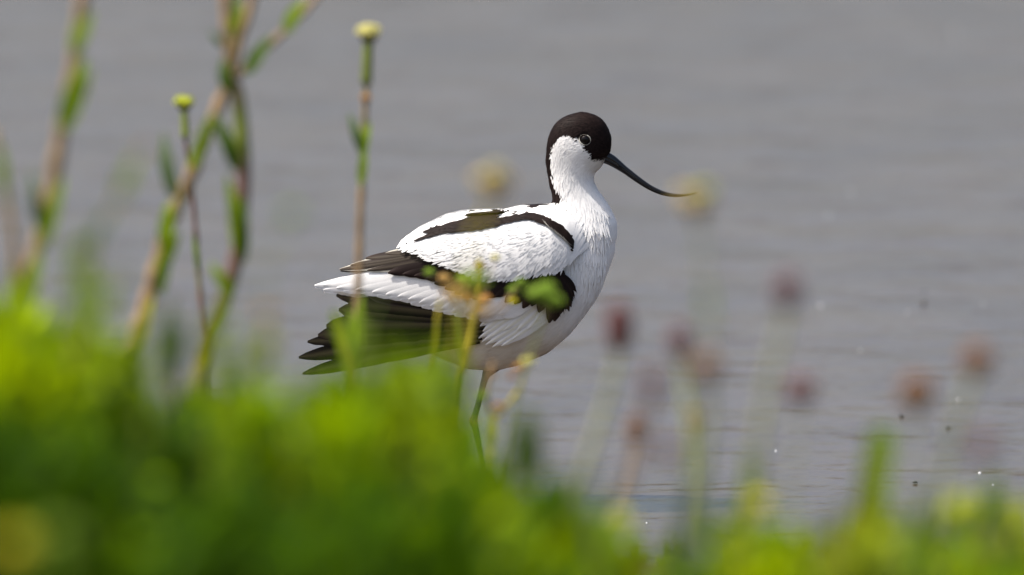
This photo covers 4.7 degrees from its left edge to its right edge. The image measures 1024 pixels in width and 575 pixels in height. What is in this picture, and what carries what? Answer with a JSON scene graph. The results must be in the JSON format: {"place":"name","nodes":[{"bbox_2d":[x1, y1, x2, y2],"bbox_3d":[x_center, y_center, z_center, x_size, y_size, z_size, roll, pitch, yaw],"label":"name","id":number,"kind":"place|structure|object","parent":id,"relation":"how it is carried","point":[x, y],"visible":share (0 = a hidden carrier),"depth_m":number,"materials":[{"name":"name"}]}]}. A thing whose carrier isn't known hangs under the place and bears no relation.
{"place":"outdoors","nodes":[
{"label":"outdoors","id":0,"kind":"place"},
{"bbox_2d":[454,314,476,372],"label":"wild grass","id":1,"kind":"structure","parent":0,"point":[472,330],"depth_m":10.80,"materials":[{"name":"green plant"}]},
{"bbox_2d":[299,112,677,450],"bbox_3d":[-0.013,0.031,12.001,0.380,0.399,0.111,0,8,0],"label":"avocet","id":2,"kind":"object","parent":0,"point":[564,241],"visible":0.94,"depth_m":11.97,"materials":[{"name":"white"}]},
{"bbox_2d":[0,0,1023,573],"bbox_3d":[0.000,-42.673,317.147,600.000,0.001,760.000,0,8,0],"label":"water","id":3,"kind":"structure","parent":0,"point":[782,128],"depth_m":14.33,"materials":[{"name":"grey liquid"}]},
{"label":"bank","id":4,"kind":"structure","parent":0,"visible":0},
{"bbox_2d":[0,142,24,299],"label":"wildflower","id":5,"kind":"object","parent":4,"relation":"on","point":[11,229],"visible":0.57,"depth_m":9.70,"materials":[{"name":"green plant"}]},
{"bbox_2d":[0,529,33,574],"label":"wildflower","id":6,"kind":"object","parent":4,"relation":"on","point":[16,546],"visible":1,"depth_m":7.09,"materials":[{"name":"plant"}]},
{"bbox_2d":[9,0,91,302],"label":"wildflower","id":7,"kind":"object","parent":4,"relation":"on","point":[45,208],"visible":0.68,"depth_m":9.78,"materials":[{"name":"green plant"}]},
{"bbox_2d":[39,519,82,574],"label":"wildflower","id":8,"kind":"object","parent":4,"relation":"on","point":[60,539],"visible":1,"depth_m":7.09,"materials":[{"name":"green plant"}]},
{"bbox_2d":[63,231,99,351],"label":"leafy plant","id":9,"kind":"object","parent":4,"relation":"on","point":[80,253],"visible":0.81,"depth_m":8.40,"materials":[{"name":"green plant"}]},
{"bbox_2d":[85,266,127,417],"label":"leafy plant","id":10,"kind":"object","parent":4,"relation":"on","point":[99,300],"visible":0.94,"depth_m":8.20,"materials":[{"name":"green plant"}]},
{"bbox_2d":[73,141,149,367],"bbox_3d":[-0.288,0.145,8.722,0.081,0.495,0.011,-2,8,-13],"label":"wildflower","id":11,"kind":"object","parent":4,"relation":"on","point":[122,188],"visible":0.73,"depth_m":8.70,"materials":[{"name":"green plant"}]},
{"bbox_2d":[124,325,166,518],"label":"leafy plant","id":12,"kind":"object","parent":4,"relation":"on","point":[151,393],"visible":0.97,"depth_m":8.00,"materials":[{"name":"green plant"}]},
{"bbox_2d":[163,293,184,406],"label":"leafy plant","id":13,"kind":"object","parent":4,"relation":"on","point":[174,343],"visible":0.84,"depth_m":9.00,"materials":[{"name":"green plant"}]},
{"bbox_2d":[173,95,205,393],"bbox_3d":[-0.272,0.165,10.880,0.019,0.664,0.057,-5,10,-34],"label":"wildflower","id":14,"kind":"object","parent":4,"relation":"on","point":[183,103],"visible":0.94,"depth_m":10.85,"materials":[{"name":"green plant"}]},
{"bbox_2d":[200,305,230,501],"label":"leafy plant","id":15,"kind":"object","parent":4,"relation":"on","point":[218,361],"visible":0.95,"depth_m":8.10,"materials":[{"name":"green plant"}]},
{"bbox_2d":[128,0,317,394],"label":"branching weed","id":16,"kind":"object","parent":4,"relation":"on","point":[234,28],"visible":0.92,"depth_m":10.29,"materials":[{"name":"green plant"}]},
{"bbox_2d":[217,330,261,470],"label":"leafy plant","id":17,"kind":"object","parent":4,"relation":"on","point":[246,377],"visible":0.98,"depth_m":7.99,"materials":[{"name":"green plant"}]},
{"bbox_2d":[258,308,277,398],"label":"wildflower","id":18,"kind":"object","parent":4,"relation":"on","point":[268,347],"visible":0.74,"depth_m":8.60,"materials":[{"name":"plant"}]},
{"bbox_2d":[256,207,300,386],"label":"wildflower","id":19,"kind":"object","parent":4,"relation":"on","point":[291,214],"visible":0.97,"depth_m":8.30,"materials":[{"name":"grey plant"}]},
{"bbox_2d":[275,377,316,512],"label":"leafy plant","id":20,"kind":"object","parent":4,"relation":"on","point":[299,393],"visible":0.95,"depth_m":8.10,"materials":[{"name":"green plant"}]},
{"bbox_2d":[330,309,353,379],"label":"wild grass","id":21,"kind":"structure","parent":4,"relation":"on","point":[343,346],"depth_m":10.50,"materials":[{"name":"green plant"}]},
{"bbox_2d":[340,297,385,451],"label":"leafy plant","id":22,"kind":"object","parent":4,"relation":"on","point":[356,332],"visible":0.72,"depth_m":8.40,"materials":[{"name":"green plant"}]},
{"bbox_2d":[346,24,380,355],"bbox_3d":[-0.128,0.145,10.729,0.029,0.740,0.068,4,9,24],"label":"wildflower","id":23,"kind":"object","parent":4,"relation":"on","point":[368,33],"visible":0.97,"depth_m":10.70,"materials":[{"name":"green plant"}]},
{"bbox_2d":[368,330,411,461],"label":"leafy plant","id":24,"kind":"object","parent":4,"relation":"on","point":[384,382],"visible":0.85,"depth_m":8.10,"materials":[{"name":"green plant"}]},
{"bbox_2d":[397,343,438,543],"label":"leafy plant","id":25,"kind":"object","parent":4,"relation":"on","point":[414,422],"visible":0.97,"depth_m":7.89,"materials":[{"name":"green plant"}]},
{"bbox_2d":[429,301,441,359],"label":"wild grass","id":26,"kind":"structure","parent":4,"relation":"on","point":[435,332],"depth_m":10.80,"materials":[{"name":"green plant"}]},
{"bbox_2d":[426,330,467,468],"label":"leafy plant","id":27,"kind":"object","parent":4,"relation":"on","point":[436,387],"visible":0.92,"depth_m":8.20,"materials":[{"name":"green plant"}]},
{"bbox_2d":[442,270,491,363],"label":"umbel flower","id":28,"kind":"object","parent":4,"relation":"on","point":[480,279],"visible":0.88,"depth_m":9.99,"materials":[{"name":"plant"}]},
{"bbox_2d":[424,254,526,362],"bbox_3d":[-0.033,0.232,10.981,0.088,0.522,0.037,-2,8,-14],"label":"umbel flower","id":29,"kind":"object","parent":4,"relation":"on","point":[480,265],"visible":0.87,"depth_m":10.95,"materials":[{"name":"green plant"}]},
{"bbox_2d":[456,166,514,362],"bbox_3d":[-0.022,0.133,8.917,0.028,0.441,0.057,7,10,40],"label":"wildflower","id":30,"kind":"object","parent":4,"relation":"on","point":[495,183],"visible":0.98,"depth_m":8.90,"materials":[{"name":"beige plant"}]},
{"bbox_2d":[476,356,535,455],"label":"umbel flower","id":31,"kind":"object","parent":4,"relation":"on","point":[497,415],"visible":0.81,"depth_m":10.60,"materials":[{"name":"green plant"}]},
{"bbox_2d":[0,280,1023,574],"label":"ground cover","id":32,"kind":"object","parent":4,"relation":"on","point":[72,454],"visible":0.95,"depth_m":8.09,"materials":[{"name":"green plant"}]},
{"bbox_2d":[508,404,545,508],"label":"leafy plant","id":33,"kind":"object","parent":4,"relation":"on","point":[530,460],"visible":0.9,"depth_m":8.70,"materials":[{"name":"green plant"}]},
{"bbox_2d":[504,281,563,469],"bbox_3d":[0.009,0.249,10.419,0.072,0.508,0.030,-5,9,-32],"label":"umbel flower","id":34,"kind":"object","parent":4,"relation":"on","point":[542,291],"visible":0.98,"depth_m":10.39,"materials":[{"name":"green plant"}]},
{"bbox_2d":[568,302,633,510],"bbox_3d":[0.046,0.200,9.263,0.090,0.378,0.021,-3,8,-18],"label":"plantain","id":35,"kind":"object","parent":4,"relation":"on","point":[619,328],"visible":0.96,"depth_m":9.25,"materials":[{"name":"plant"}]},
{"bbox_2d":[616,508,638,537],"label":"wildflower","id":36,"kind":"object","parent":4,"relation":"on","point":[622,515],"visible":0.39,"depth_m":8.99,"materials":[{"name":"green plant"}]},
{"bbox_2d":[616,414,642,508],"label":"plantain","id":37,"kind":"object","parent":4,"relation":"on","point":[634,426],"visible":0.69,"depth_m":9.55,"materials":[{"name":"plant"}]},
{"bbox_2d":[614,368,661,510],"bbox_3d":[0.069,0.199,8.660,0.071,0.288,0.015,-2,8,-15],"label":"plantain","id":38,"kind":"object","parent":4,"relation":"on","point":[652,385],"visible":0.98,"depth_m":8.65,"materials":[{"name":"grey plant"}]},
{"bbox_2d":[639,541,648,569],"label":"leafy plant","id":39,"kind":"object","parent":4,"relation":"on","point":[642,559],"visible":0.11,"depth_m":10.75,"materials":[{"name":"green plant"}]},
{"bbox_2d":[583,435,706,574],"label":"grass tuft","id":40,"kind":"object","parent":4,"relation":"on","point":[685,558],"visible":1,"depth_m":8.30,"materials":[{"name":"green plant"}]},
{"bbox_2d":[656,440,677,574],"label":"plantain","id":41,"kind":"object","parent":4,"relation":"on","point":[668,451],"visible":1,"depth_m":8.55,"materials":[{"name":"plant"}]},
{"bbox_2d":[668,324,696,491],"bbox_3d":[0.122,0.188,9.062,0.021,0.323,0.034,0,8,0],"label":"plantain","id":42,"kind":"object","parent":4,"relation":"on","point":[679,341],"visible":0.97,"depth_m":9.05,"materials":[{"name":"grey plant"}]},
{"bbox_2d":[686,409,701,471],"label":"plantain","id":43,"kind":"object","parent":4,"relation":"on","point":[697,419],"visible":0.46,"depth_m":9.45,"materials":[{"name":"plant"}]},
{"bbox_2d":[677,184,713,559],"bbox_3d":[0.126,0.160,8.555,0.026,0.420,0.372,0,8,0],"label":"wildflower","id":44,"kind":"object","parent":4,"relation":"on","point":[697,202],"visible":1,"depth_m":8.70,"materials":[{"name":"plant"}]},
{"bbox_2d":[691,352,719,525],"bbox_3d":[0.127,0.198,8.663,0.020,0.308,0.037,7,11,41],"label":"plantain","id":45,"kind":"object","parent":4,"relation":"on","point":[706,368],"visible":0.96,"depth_m":8.65,"materials":[{"name":"plant"}]},
{"bbox_2d":[703,446,774,572],"bbox_3d":[0.160,0.223,8.910,0.051,0.222,0.010,-1,8,-11],"label":"grass tuft","id":46,"kind":"object","parent":4,"relation":"on","point":[744,489],"visible":0.33,"depth_m":8.90,"materials":[{"name":"green plant"}]},
{"bbox_2d":[746,493,772,545],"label":"wildflower","id":47,"kind":"object","parent":4,"relation":"on","point":[759,505],"visible":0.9,"depth_m":8.60,"materials":[{"name":"plant"}]},
{"bbox_2d":[747,273,801,564],"bbox_3d":[0.179,0.170,8.764,0.051,0.359,0.020,-6,10,-38],"label":"plantain","id":48,"kind":"object","parent":4,"relation":"on","point":[787,291],"visible":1,"depth_m":8.75,"materials":[{"name":"plant"}]},
{"bbox_2d":[786,376,815,516],"bbox_3d":[0.203,0.204,8.962,0.022,0.283,0.035,4,9,25],"label":"plantain","id":49,"kind":"object","parent":4,"relation":"on","point":[800,390],"visible":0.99,"depth_m":8.95,"materials":[{"name":"plant"}]},
{"bbox_2d":[809,503,836,556],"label":"grass tuft","id":50,"kind":"object","parent":4,"relation":"on","point":[832,529],"visible":0.44,"depth_m":8.80,"materials":[{"name":"green plant"}]},
{"bbox_2d":[853,427,893,514],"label":"grass tuft","id":51,"kind":"object","parent":4,"relation":"on","point":[874,475],"visible":0.69,"depth_m":8.90,"materials":[{"name":"green plant"}]},
{"bbox_2d":[899,375,934,572],"bbox_3d":[0.279,0.213,8.767,0.028,0.306,0.030,0,8,0],"label":"plantain","id":52,"kind":"object","parent":4,"relation":"on","point":[916,393],"visible":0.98,"depth_m":8.75,"materials":[{"name":"plant"}]},
{"bbox_2d":[930,344,991,531],"bbox_3d":[0.304,0.203,8.764,0.061,0.328,0.022,-3,8,-20],"label":"plantain","id":53,"kind":"object","parent":4,"relation":"on","point":[977,361],"visible":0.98,"depth_m":8.75,"materials":[{"name":"plant"}]},
{"bbox_2d":[911,472,1010,546],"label":"grass tuft","id":54,"kind":"object","parent":4,"relation":"on","point":[991,507],"visible":0.41,"depth_m":8.80,"materials":[{"name":"green plant"}]},
{"bbox_2d":[945,491,984,548],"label":"wildflower","id":55,"kind":"object","parent":4,"relation":"on","point":[954,505],"visible":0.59,"depth_m":8.89,"materials":[{"name":"green plant"}]},
{"bbox_2d":[924,472,1016,574],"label":"grass tuft","id":56,"kind":"object","parent":4,"relation":"on","point":[943,534],"visible":0.99,"depth_m":8.30,"materials":[{"name":"green plant"}]},
{"bbox_2d":[969,433,994,553],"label":"plantain","id":57,"kind":"object","parent":4,"relation":"on","point":[982,446],"visible":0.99,"depth_m":8.35,"materials":[{"name":"plant"}]},
{"bbox_2d":[998,499,1023,544],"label":"wildflower","id":58,"kind":"object","parent":4,"relation":"on","point":[1016,521],"visible":0.42,"depth_m":8.89,"materials":[{"name":"green plant"}]}
]}

